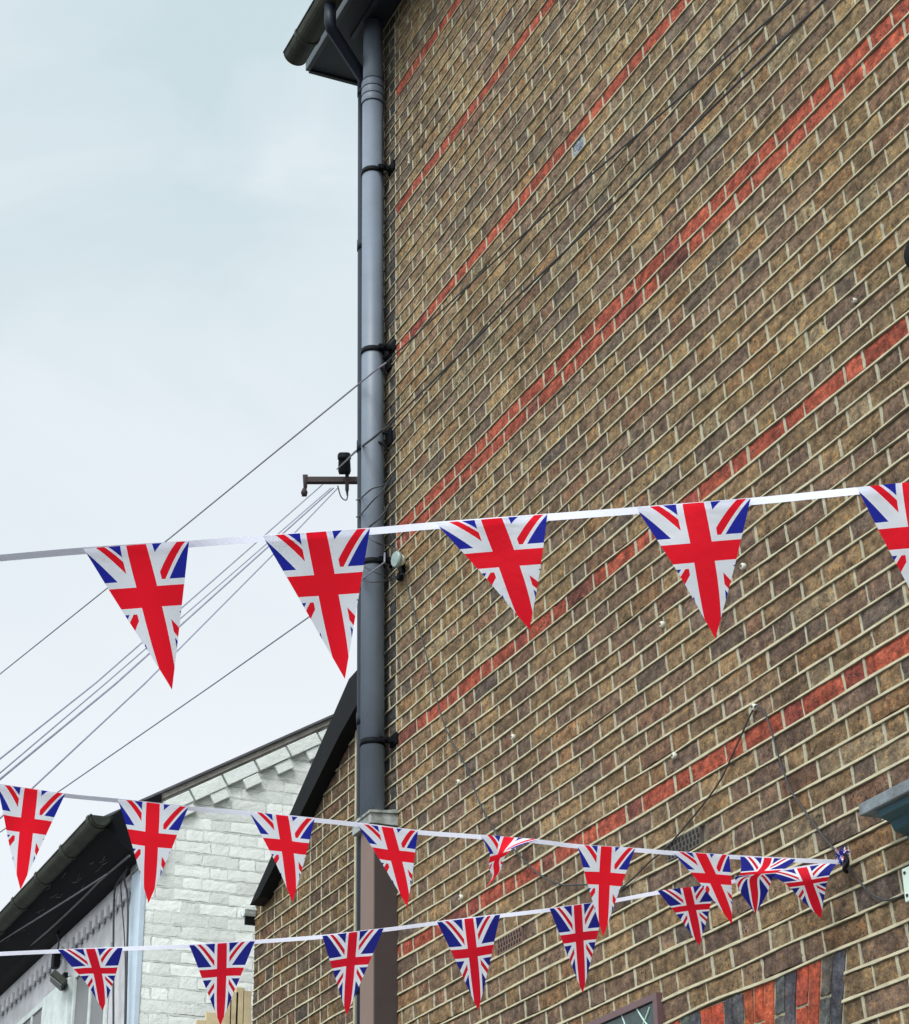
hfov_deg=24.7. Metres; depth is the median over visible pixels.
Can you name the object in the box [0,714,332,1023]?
white house
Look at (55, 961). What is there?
sensor box
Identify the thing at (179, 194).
sky
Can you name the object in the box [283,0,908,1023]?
brick building
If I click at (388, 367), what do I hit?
wall hook
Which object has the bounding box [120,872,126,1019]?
hanging cable
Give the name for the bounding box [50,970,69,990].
floodlight
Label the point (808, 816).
draped cable
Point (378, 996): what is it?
pipe casing
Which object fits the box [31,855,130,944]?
eaves cable
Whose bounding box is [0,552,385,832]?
overhead wire
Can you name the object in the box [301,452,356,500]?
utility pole
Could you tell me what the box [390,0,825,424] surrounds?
service cable
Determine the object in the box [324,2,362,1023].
downpipe
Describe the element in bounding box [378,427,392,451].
wall hook
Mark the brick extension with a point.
(295, 982)
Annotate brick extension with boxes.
[240,670,356,1023]
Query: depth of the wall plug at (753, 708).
6.62 m
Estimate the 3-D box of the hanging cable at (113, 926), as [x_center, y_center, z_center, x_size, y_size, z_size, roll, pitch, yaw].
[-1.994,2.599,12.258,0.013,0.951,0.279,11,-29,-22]
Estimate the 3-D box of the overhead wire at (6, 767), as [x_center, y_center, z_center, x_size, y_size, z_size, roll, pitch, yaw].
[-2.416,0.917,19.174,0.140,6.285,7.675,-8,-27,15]
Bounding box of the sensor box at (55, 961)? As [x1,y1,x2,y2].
[51,933,60,969]
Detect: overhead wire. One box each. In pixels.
[0,362,386,673]
[0,484,322,759]
[0,487,333,779]
[0,488,330,773]
[0,488,337,818]
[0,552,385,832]
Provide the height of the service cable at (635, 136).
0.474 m
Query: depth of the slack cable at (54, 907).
13.04 m
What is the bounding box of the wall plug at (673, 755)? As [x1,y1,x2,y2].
[671,752,677,758]
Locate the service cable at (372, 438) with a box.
[336,424,390,469]
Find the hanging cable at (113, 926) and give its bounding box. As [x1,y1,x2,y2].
[112,868,128,1023]
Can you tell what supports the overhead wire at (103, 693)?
attached to the utility pole
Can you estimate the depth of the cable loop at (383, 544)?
9.77 m
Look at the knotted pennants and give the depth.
5.97 m
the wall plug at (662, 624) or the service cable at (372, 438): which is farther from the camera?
the service cable at (372, 438)
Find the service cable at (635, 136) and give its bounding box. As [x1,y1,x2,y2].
[386,0,792,362]
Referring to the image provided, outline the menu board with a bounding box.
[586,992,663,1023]
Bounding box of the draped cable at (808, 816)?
[403,573,904,900]
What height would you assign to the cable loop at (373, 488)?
0.153 m
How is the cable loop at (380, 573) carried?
attached to the soil pipe
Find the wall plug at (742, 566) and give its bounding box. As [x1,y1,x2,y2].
[740,563,745,569]
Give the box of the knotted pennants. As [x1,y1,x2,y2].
[835,847,849,873]
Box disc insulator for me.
[391,551,405,580]
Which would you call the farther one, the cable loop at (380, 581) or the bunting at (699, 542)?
the cable loop at (380, 581)
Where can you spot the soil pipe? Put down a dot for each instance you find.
(374, 740)
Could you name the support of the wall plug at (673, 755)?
attached to the brick building
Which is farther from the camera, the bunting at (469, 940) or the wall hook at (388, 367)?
the wall hook at (388, 367)
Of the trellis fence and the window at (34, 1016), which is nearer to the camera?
the trellis fence
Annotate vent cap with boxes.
[904,242,908,268]
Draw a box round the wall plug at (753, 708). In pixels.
[751,703,757,710]
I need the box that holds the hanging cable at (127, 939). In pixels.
[123,865,128,1023]
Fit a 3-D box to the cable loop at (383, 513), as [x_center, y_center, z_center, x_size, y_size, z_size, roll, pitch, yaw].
[-0.349,0.007,9.888,0.134,0.178,0.119,11,-29,-22]
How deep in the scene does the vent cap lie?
6.22 m
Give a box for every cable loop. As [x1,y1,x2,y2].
[356,477,389,517]
[356,477,390,500]
[361,573,402,582]
[364,566,400,578]
[367,503,389,527]
[368,538,396,550]
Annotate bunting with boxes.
[0,482,908,688]
[0,784,839,935]
[0,863,836,1023]
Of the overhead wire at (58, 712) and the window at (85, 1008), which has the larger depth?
the overhead wire at (58, 712)
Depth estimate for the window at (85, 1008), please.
12.94 m
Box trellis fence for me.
[196,987,251,1023]
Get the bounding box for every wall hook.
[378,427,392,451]
[380,352,392,375]
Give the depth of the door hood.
5.68 m
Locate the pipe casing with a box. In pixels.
[350,807,397,1023]
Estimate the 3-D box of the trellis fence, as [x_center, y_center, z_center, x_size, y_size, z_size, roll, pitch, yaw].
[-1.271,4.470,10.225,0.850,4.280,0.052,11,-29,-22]
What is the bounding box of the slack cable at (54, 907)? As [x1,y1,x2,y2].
[0,874,106,941]
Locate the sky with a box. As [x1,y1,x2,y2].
[0,0,357,910]
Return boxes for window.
[17,1002,41,1023]
[70,942,111,1023]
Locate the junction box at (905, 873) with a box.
[902,866,908,902]
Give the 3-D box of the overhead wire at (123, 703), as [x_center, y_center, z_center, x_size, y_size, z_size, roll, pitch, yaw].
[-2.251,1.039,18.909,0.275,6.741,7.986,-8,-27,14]
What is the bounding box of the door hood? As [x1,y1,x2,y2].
[859,779,908,841]
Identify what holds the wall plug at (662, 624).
attached to the brick building
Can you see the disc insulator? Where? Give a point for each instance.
(398, 559)
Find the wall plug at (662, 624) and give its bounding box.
[659,621,665,627]
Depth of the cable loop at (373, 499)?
9.88 m
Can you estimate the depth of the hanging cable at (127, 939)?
12.07 m
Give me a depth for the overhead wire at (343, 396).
11.60 m
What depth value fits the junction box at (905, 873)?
5.69 m
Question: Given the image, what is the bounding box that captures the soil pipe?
[359,18,398,813]
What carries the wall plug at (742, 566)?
attached to the brick building

